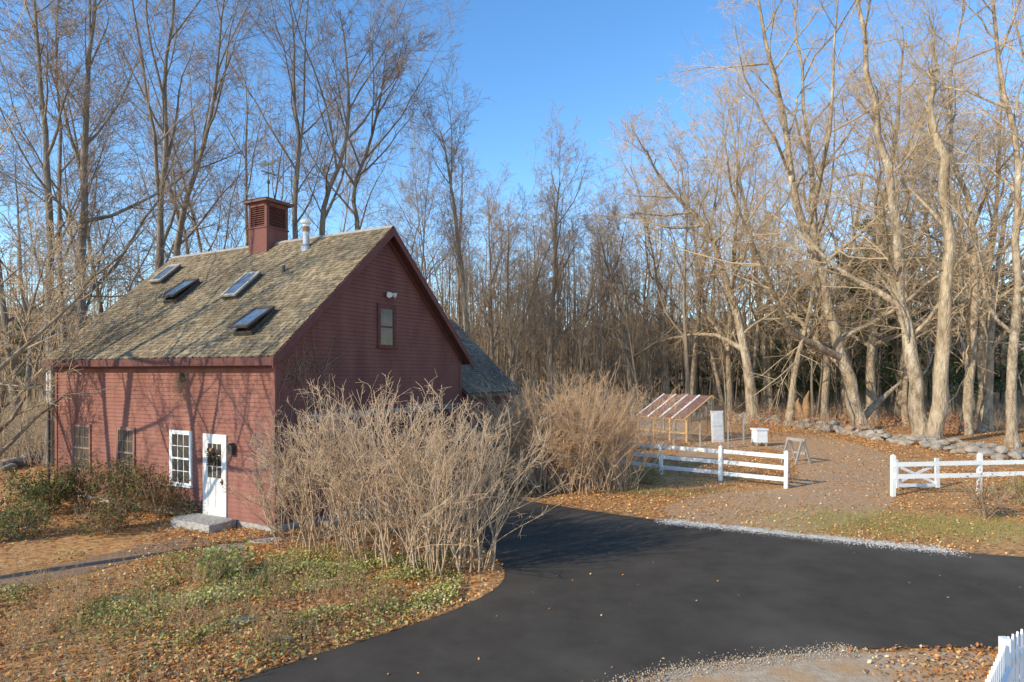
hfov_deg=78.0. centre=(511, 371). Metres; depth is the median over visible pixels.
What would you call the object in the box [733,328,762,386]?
sapling
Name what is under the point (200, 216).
bare tree
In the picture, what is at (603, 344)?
sapling
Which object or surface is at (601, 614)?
scattered leaves
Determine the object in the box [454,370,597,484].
bare shrub
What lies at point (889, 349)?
pine tree
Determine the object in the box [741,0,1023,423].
bare tree
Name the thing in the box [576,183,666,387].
bare tree
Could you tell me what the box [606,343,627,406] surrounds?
sapling
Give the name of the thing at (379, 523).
bare shrub
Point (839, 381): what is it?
sapling
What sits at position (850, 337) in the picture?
sapling
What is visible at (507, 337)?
sapling
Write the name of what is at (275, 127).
bare tree
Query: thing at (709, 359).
sapling
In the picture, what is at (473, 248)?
bare tree
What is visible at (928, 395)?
bare tree
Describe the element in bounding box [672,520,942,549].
gravel edge
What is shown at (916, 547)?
loose gravel
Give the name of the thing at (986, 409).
bare tree
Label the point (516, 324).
sapling
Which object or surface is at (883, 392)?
pine tree
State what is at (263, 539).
flagstone
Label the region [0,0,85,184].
bare tree
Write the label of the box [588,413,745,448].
wire fence
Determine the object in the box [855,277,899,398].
sapling
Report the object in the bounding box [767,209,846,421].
sapling
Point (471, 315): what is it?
sapling
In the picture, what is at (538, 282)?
bare tree
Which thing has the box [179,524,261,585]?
garden shrub
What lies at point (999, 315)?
bare tree
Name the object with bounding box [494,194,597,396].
bare tree
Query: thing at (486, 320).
sapling
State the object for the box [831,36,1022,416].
bare tree
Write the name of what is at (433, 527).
bare shrub
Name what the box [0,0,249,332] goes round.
bare tree
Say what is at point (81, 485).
garden shrub
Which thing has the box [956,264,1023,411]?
pine tree
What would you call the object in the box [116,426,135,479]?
window
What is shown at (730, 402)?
bare tree
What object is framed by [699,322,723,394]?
sapling
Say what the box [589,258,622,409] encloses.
sapling
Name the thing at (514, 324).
sapling
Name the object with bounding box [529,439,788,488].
rail fence
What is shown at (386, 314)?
window
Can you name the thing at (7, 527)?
garden shrub
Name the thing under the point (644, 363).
bare tree
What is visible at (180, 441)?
window
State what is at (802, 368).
sapling
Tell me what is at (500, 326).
hills
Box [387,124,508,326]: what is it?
bare tree
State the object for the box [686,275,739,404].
sapling
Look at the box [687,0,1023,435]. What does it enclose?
bare tree
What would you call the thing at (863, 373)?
sapling
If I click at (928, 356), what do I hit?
sapling
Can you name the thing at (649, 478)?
garden shrub
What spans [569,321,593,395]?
sapling
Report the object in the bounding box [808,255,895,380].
pine tree
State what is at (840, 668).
dirt patch
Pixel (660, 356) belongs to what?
sapling
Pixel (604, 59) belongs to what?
sky
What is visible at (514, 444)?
bare shrub
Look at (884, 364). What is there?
pine tree
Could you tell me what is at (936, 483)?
gate
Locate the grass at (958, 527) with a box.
[568,484,1023,552]
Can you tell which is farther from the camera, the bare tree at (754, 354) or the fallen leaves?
the bare tree at (754, 354)
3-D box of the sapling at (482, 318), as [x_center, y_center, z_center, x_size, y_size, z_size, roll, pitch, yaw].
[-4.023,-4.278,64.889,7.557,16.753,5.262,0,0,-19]
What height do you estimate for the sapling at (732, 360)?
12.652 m
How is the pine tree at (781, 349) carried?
on the ground at (98, 545)
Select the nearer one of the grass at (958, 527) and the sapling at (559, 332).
the grass at (958, 527)
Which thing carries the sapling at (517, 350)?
on the ground at (98, 545)
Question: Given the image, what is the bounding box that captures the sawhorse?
[781,437,810,464]
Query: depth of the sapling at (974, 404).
47.53 m
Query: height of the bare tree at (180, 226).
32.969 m
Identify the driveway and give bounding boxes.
[237,485,1023,681]
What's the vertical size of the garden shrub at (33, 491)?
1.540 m
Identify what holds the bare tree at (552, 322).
on the ground at (98, 545)
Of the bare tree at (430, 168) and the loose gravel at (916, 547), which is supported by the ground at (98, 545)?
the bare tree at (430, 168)
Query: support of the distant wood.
on the ground at (98, 545)
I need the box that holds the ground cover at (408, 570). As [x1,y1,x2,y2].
[0,544,468,681]
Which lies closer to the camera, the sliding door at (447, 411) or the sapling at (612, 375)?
the sliding door at (447, 411)
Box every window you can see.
[71,423,91,473]
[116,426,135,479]
[169,430,192,487]
[377,303,397,348]
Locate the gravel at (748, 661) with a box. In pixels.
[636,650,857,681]
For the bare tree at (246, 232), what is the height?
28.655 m
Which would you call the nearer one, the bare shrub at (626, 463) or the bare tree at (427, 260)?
the bare shrub at (626, 463)
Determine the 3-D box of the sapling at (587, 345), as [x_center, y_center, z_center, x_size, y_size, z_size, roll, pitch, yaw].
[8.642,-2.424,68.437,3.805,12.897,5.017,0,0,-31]
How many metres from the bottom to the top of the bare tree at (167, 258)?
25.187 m
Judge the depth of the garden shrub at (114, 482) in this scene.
16.71 m
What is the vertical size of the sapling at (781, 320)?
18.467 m
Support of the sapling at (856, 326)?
on the ground at (98, 545)
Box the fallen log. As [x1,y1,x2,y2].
[845,382,900,424]
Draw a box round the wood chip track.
[664,432,892,530]
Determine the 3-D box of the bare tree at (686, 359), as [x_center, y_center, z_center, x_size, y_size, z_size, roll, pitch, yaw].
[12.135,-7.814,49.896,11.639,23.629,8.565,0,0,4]
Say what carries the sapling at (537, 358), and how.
on the ground at (98, 545)
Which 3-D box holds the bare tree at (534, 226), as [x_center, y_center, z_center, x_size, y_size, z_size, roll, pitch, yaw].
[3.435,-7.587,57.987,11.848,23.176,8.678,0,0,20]
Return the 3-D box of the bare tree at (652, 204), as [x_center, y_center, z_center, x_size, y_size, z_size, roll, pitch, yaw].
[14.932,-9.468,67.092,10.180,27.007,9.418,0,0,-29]
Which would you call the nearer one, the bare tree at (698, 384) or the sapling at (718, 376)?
the sapling at (718, 376)
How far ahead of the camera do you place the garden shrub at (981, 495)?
16.40 m
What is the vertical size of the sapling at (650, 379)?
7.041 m
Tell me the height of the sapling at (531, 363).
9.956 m
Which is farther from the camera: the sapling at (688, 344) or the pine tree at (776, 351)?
the pine tree at (776, 351)
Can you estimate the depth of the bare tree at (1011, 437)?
31.94 m
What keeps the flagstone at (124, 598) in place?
on the ground at (98, 545)
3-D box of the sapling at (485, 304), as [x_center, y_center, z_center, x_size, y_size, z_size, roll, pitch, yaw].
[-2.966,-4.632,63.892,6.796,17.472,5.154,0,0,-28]
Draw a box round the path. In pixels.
[0,536,209,590]
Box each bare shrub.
[212,405,362,548]
[220,389,406,557]
[274,371,449,561]
[302,380,490,570]
[330,389,521,557]
[338,386,584,578]
[381,404,570,574]
[452,379,637,494]
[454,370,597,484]
[471,383,588,490]
[474,366,675,488]
[488,361,659,496]
[498,369,692,494]
[558,378,709,489]
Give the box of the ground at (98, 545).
[0,385,1023,681]
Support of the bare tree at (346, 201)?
on the ground at (98, 545)
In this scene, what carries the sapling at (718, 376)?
on the ground at (98, 545)
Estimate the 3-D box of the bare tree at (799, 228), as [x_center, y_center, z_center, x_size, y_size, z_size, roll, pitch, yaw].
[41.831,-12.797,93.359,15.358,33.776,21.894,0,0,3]
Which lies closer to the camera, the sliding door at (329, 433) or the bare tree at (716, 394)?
the sliding door at (329, 433)
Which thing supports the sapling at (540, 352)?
on the ground at (98, 545)
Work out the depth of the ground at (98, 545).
13.89 m
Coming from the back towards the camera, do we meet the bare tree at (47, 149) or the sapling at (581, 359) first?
the sapling at (581, 359)
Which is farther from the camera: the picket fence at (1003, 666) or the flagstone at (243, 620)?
the flagstone at (243, 620)
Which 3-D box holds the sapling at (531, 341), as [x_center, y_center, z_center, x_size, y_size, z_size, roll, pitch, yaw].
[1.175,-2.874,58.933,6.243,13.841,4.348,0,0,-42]
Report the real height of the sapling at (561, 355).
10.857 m
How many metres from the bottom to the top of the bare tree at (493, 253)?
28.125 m
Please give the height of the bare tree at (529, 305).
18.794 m
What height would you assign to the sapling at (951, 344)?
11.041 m
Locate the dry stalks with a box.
[0,537,399,681]
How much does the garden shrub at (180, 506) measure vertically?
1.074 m
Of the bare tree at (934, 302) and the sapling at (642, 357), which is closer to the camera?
the bare tree at (934, 302)
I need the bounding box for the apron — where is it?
[309,480,469,526]
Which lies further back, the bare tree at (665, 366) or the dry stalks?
the bare tree at (665, 366)
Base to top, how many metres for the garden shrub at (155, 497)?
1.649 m
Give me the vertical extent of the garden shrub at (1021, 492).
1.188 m
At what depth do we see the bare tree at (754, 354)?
68.89 m
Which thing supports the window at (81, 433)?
in the barn
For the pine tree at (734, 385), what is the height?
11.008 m
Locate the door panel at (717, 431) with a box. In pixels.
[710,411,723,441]
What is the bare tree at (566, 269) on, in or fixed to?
on the ground at (98, 545)
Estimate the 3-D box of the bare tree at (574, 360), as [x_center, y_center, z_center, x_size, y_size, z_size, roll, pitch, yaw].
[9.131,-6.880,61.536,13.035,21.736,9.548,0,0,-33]
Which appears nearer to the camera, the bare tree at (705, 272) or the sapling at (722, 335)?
the sapling at (722, 335)
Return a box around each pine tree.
[0,322,45,399]
[653,321,700,391]
[697,321,731,386]
[712,321,760,400]
[737,312,781,400]
[743,295,815,404]
[751,285,815,387]
[770,276,840,398]
[797,265,861,390]
[808,251,890,380]
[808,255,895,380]
[817,216,933,393]
[829,235,974,392]
[850,236,955,406]
[888,265,977,407]
[890,256,1006,406]
[919,244,1023,372]
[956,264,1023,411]
[977,256,1023,390]
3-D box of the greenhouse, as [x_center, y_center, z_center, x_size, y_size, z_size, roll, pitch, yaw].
[9.564,2.554,35.898,3.563,2.492,3.560,0,0,-37]
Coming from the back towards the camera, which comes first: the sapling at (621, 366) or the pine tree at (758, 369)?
the pine tree at (758, 369)
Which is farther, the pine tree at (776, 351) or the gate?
the pine tree at (776, 351)
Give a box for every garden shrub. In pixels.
[0,463,88,515]
[0,491,63,543]
[34,450,125,511]
[63,486,147,540]
[77,453,150,514]
[117,459,189,517]
[156,488,201,516]
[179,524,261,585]
[628,458,678,485]
[942,471,1018,518]
[986,464,1023,505]
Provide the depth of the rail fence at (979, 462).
19.39 m
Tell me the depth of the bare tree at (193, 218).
41.89 m
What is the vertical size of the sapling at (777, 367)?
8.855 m
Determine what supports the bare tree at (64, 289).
on the ground at (98, 545)
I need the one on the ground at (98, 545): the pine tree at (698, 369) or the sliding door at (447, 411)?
the pine tree at (698, 369)
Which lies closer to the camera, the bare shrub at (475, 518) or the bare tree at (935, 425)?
the bare shrub at (475, 518)
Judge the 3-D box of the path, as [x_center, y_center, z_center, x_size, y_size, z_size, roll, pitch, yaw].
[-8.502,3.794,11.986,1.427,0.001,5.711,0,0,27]
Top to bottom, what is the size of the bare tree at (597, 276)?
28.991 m
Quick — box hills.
[0,303,1006,383]
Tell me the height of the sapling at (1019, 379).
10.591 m
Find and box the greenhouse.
[637,393,725,442]
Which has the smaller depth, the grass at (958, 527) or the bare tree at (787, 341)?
the grass at (958, 527)
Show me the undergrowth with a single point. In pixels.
(33, 430)
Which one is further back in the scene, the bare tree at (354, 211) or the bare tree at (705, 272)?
the bare tree at (705, 272)
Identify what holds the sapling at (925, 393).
on the ground at (98, 545)
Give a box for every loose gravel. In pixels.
[655,517,967,556]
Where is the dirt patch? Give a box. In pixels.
[667,652,1019,681]
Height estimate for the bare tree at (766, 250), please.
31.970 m
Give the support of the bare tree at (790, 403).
on the ground at (98, 545)
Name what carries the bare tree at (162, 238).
on the ground at (98, 545)
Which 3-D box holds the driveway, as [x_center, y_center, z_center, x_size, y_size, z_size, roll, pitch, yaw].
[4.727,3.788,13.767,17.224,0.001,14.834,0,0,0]
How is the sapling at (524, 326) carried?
on the ground at (98, 545)
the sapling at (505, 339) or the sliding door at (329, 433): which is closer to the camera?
the sliding door at (329, 433)
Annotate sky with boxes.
[0,0,1023,331]
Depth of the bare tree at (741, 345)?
45.33 m
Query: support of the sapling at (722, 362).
on the ground at (98, 545)
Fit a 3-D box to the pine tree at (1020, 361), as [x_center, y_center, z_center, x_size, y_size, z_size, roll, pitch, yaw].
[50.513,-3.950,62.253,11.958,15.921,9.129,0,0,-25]
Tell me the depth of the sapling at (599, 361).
50.55 m
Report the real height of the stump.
2.655 m
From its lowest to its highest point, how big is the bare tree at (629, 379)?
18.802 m
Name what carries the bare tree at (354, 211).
on the ground at (98, 545)
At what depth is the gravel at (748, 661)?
8.20 m
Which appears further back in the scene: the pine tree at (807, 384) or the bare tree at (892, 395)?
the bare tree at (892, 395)
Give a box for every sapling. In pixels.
[450,244,518,345]
[451,255,511,352]
[452,275,494,347]
[452,290,483,347]
[457,249,512,369]
[482,253,544,373]
[486,235,546,408]
[486,277,547,384]
[488,276,544,417]
[490,257,559,382]
[493,267,545,401]
[506,274,561,397]
[513,334,544,404]
[515,238,589,383]
[518,278,569,404]
[522,310,558,395]
[526,273,581,381]
[536,260,582,405]
[539,336,568,394]
[541,303,583,398]
[543,271,604,408]
[555,288,591,393]
[569,253,637,410]
[569,289,609,394]
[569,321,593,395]
[571,283,622,406]
[584,239,657,420]
[588,326,619,392]
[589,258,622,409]
[604,267,638,399]
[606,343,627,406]
[609,327,643,392]
[613,276,669,404]
[624,300,657,404]
[627,236,687,384]
[630,319,656,387]
[637,302,683,393]
[641,336,667,402]
[645,333,681,395]
[665,283,705,411]
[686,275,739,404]
[698,283,748,383]
[698,298,723,408]
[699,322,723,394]
[703,238,770,396]
[703,277,747,421]
[704,340,737,404]
[706,272,763,388]
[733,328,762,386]
[747,222,810,371]
[754,316,803,409]
[756,325,785,409]
[763,312,809,395]
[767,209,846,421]
[780,327,814,396]
[797,300,847,384]
[808,282,858,419]
[816,273,868,408]
[829,243,885,418]
[829,310,867,384]
[832,280,867,417]
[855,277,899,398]
[855,333,866,406]
[863,322,899,416]
[877,317,903,422]
[883,270,895,399]
[913,235,966,410]
[914,248,998,421]
[918,336,935,406]
[919,314,954,390]
[920,317,952,388]
[921,300,966,378]
[994,294,1023,400]
[996,302,1023,411]
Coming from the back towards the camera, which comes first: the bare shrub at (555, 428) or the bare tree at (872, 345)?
the bare tree at (872, 345)
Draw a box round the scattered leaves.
[314,517,1021,673]
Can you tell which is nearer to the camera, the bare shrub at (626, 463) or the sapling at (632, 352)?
the bare shrub at (626, 463)
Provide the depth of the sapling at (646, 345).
55.61 m
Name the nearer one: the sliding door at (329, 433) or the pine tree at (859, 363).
the sliding door at (329, 433)
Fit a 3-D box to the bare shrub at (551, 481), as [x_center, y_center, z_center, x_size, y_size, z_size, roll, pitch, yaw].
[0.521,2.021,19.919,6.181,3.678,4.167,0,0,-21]
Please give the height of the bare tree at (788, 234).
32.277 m
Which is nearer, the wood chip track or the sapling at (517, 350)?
the wood chip track
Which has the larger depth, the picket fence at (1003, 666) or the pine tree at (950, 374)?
the pine tree at (950, 374)
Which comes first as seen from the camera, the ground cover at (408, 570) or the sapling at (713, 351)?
the ground cover at (408, 570)
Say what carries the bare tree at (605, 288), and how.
on the ground at (98, 545)
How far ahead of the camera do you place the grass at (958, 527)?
15.66 m
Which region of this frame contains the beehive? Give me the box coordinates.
[750,428,768,446]
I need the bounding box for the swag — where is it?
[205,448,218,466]
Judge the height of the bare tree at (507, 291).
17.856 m
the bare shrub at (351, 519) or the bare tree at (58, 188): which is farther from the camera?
the bare tree at (58, 188)
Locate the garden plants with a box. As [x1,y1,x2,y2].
[0,547,423,681]
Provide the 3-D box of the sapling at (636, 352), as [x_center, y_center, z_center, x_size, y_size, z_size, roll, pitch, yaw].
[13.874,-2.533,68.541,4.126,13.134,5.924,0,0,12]
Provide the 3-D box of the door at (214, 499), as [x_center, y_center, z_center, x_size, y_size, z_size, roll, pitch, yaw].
[-7.502,2.655,15.934,0.750,1.970,0.100,0,0,29]
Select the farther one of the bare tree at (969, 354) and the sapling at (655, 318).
the sapling at (655, 318)
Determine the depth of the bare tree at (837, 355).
39.34 m
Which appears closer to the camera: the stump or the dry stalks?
the dry stalks
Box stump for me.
[795,391,810,420]
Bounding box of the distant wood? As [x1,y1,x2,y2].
[0,217,1023,404]
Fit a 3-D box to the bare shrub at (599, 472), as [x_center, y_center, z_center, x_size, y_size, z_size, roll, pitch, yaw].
[2.366,1.871,19.725,4.518,3.988,6.701,0,0,37]
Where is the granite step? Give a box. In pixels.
[171,513,235,533]
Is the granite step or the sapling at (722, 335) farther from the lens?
the sapling at (722, 335)
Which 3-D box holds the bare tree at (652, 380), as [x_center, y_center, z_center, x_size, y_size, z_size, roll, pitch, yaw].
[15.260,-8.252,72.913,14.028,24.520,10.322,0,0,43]
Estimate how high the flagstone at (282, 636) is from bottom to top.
0.055 m
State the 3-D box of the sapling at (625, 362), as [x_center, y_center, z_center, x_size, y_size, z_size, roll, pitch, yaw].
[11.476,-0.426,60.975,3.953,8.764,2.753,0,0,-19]
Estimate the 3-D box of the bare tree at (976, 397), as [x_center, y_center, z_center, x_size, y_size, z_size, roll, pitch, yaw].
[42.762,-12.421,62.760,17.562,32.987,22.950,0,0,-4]
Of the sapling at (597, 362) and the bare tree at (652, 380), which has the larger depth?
the bare tree at (652, 380)
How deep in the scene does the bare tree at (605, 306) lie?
51.18 m
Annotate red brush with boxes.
[727,405,967,436]
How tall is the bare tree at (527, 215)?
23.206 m
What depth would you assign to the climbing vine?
15.60 m
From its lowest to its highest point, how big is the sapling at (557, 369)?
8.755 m
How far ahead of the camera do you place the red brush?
40.78 m
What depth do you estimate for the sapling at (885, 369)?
52.84 m
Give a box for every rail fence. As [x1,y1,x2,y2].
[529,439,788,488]
[890,453,1023,496]
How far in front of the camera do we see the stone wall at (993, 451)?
32.10 m
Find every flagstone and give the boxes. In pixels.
[109,595,139,602]
[207,544,245,551]
[227,616,254,624]
[248,537,284,543]
[268,635,294,644]
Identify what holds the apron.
on the ground at (98, 545)
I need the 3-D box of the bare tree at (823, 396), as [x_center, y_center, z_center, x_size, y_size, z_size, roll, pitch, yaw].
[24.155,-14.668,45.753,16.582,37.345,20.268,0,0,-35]
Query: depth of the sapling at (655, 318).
64.25 m
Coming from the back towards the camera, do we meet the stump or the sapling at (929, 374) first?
the sapling at (929, 374)
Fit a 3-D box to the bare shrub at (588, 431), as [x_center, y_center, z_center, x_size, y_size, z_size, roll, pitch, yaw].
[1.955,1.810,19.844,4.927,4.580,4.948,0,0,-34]
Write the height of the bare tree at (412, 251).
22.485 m
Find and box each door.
[205,437,223,516]
[311,414,391,516]
[392,409,451,493]
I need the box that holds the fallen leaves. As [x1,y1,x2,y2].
[0,428,1023,681]
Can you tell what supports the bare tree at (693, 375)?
on the ground at (98, 545)
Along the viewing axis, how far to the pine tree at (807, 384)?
61.88 m
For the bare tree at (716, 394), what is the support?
on the ground at (98, 545)
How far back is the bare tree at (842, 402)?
55.27 m
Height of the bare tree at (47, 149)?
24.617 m
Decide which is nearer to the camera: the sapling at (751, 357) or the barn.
the barn
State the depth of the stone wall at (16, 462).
25.19 m
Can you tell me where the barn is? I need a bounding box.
[41,159,520,532]
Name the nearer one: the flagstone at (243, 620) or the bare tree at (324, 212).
the flagstone at (243, 620)
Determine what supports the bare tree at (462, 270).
on the ground at (98, 545)
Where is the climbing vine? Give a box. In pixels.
[276,330,352,528]
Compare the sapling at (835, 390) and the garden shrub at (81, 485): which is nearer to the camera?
the garden shrub at (81, 485)
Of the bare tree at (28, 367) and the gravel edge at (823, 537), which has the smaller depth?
the gravel edge at (823, 537)
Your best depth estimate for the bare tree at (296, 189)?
36.96 m
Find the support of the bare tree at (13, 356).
on the ground at (98, 545)
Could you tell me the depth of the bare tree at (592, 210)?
69.38 m
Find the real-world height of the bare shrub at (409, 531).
3.627 m
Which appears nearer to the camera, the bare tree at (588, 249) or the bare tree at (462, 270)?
the bare tree at (462, 270)
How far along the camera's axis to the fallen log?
42.74 m
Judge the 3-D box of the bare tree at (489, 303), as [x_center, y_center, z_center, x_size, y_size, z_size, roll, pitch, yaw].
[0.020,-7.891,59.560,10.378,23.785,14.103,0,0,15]
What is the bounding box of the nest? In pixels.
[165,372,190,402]
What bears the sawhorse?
on the ground at (98, 545)
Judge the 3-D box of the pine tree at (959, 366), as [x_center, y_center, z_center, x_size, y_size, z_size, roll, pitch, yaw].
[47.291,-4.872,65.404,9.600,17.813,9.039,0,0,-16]
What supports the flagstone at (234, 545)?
on the ground at (98, 545)
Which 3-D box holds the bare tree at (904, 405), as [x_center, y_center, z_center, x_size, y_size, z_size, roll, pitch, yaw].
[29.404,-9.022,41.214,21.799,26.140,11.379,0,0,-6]
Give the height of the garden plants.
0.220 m
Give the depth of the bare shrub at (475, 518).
11.90 m
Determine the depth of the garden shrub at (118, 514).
14.76 m
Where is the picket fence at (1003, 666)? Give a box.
[985,629,1023,681]
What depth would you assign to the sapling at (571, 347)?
59.70 m
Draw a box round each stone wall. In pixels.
[0,450,43,471]
[698,412,1023,459]
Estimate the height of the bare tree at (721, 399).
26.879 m
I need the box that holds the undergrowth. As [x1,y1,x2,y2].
[0,390,1023,466]
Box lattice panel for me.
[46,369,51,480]
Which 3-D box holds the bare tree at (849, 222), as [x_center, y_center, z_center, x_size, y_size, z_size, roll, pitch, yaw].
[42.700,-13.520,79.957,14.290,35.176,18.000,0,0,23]
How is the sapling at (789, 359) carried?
on the ground at (98, 545)
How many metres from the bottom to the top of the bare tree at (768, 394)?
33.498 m
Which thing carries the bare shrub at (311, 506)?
on the ground at (98, 545)
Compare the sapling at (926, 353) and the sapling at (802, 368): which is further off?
the sapling at (926, 353)
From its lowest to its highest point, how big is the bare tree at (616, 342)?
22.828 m
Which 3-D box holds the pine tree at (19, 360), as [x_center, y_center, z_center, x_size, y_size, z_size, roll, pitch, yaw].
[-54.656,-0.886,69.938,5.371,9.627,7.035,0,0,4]
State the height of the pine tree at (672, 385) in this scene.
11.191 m
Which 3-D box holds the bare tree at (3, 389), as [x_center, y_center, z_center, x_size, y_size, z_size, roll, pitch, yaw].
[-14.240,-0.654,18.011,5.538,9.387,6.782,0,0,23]
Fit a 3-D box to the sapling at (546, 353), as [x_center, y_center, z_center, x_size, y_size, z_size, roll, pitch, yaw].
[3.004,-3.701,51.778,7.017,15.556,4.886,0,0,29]
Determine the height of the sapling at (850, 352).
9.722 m
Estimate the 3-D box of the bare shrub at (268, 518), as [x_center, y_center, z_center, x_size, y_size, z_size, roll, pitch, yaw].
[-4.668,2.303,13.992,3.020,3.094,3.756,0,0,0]
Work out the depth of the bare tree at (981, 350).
48.52 m
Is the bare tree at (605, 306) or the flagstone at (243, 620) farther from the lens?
the bare tree at (605, 306)
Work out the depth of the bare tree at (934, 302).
51.14 m
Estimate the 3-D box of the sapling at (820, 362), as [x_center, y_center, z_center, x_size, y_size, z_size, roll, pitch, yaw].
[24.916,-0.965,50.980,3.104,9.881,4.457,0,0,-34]
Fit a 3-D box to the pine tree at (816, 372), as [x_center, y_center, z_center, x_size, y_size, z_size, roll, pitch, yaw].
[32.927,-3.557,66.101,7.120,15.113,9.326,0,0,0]
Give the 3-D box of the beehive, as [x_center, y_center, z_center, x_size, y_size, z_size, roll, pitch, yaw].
[12.624,3.350,32.262,0.680,0.900,0.580,0,0,-8]
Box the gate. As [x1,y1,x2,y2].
[896,458,939,487]
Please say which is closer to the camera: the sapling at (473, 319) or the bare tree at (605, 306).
the bare tree at (605, 306)
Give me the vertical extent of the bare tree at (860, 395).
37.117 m
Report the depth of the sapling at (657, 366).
56.87 m
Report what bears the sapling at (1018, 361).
on the ground at (98, 545)
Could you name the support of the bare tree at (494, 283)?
on the ground at (98, 545)
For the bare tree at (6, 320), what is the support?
on the ground at (98, 545)
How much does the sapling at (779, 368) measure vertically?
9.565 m
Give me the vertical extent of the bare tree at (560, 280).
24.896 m
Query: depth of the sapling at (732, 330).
52.68 m
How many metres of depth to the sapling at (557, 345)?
62.41 m
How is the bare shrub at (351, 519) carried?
on the ground at (98, 545)
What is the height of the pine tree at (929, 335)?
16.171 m
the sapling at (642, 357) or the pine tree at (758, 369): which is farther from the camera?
the pine tree at (758, 369)
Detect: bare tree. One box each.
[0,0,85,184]
[0,0,159,343]
[0,0,187,312]
[0,0,209,466]
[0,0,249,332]
[0,89,88,416]
[0,92,131,325]
[0,106,164,406]
[0,118,156,440]
[0,188,114,456]
[14,0,301,299]
[57,0,264,271]
[58,62,326,301]
[77,128,324,294]
[106,0,313,256]
[138,0,374,238]
[169,37,336,251]
[180,69,368,251]
[208,0,471,234]
[215,82,400,235]
[274,0,469,229]
[334,126,475,282]
[351,93,497,298]
[367,172,468,302]
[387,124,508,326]
[389,45,493,336]
[398,187,533,356]
[434,182,502,333]
[444,141,562,361]
[451,183,547,365]
[456,183,543,415]
[465,192,589,404]
[492,168,652,378]
[494,193,577,399]
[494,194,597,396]
[497,186,590,403]
[501,164,594,410]
[514,178,593,395]
[517,99,647,408]
[517,181,687,411]
[533,188,631,408]
[536,189,721,418]
[557,198,650,342]
[562,187,657,395]
[564,179,679,402]
[568,198,636,383]
[570,157,643,413]
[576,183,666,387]
[581,105,843,423]
[581,144,692,406]
[583,101,739,393]
[591,0,1023,430]
[594,121,736,420]
[606,192,710,400]
[608,97,766,404]
[609,165,682,393]
[625,105,843,384]
[636,42,828,414]
[639,79,766,417]
[652,148,743,394]
[671,117,851,403]
[671,151,744,394]
[673,40,834,415]
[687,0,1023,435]
[690,60,842,405]
[696,156,805,400]
[712,0,1003,421]
[719,73,928,415]
[725,61,889,421]
[725,85,836,414]
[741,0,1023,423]
[744,159,862,397]
[772,24,1014,407]
[782,152,939,401]
[802,132,919,401]
[807,0,1023,435]
[812,12,1023,425]
[817,29,1023,408]
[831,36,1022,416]
[839,0,1023,415]
[839,91,989,418]
[843,51,1023,431]
[848,27,1023,438]
[854,72,1023,405]
[858,0,1023,446]
[870,64,1023,373]
[910,57,1023,328]
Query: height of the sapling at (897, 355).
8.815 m
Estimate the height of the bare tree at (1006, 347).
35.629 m
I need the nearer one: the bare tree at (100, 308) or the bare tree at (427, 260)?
the bare tree at (100, 308)

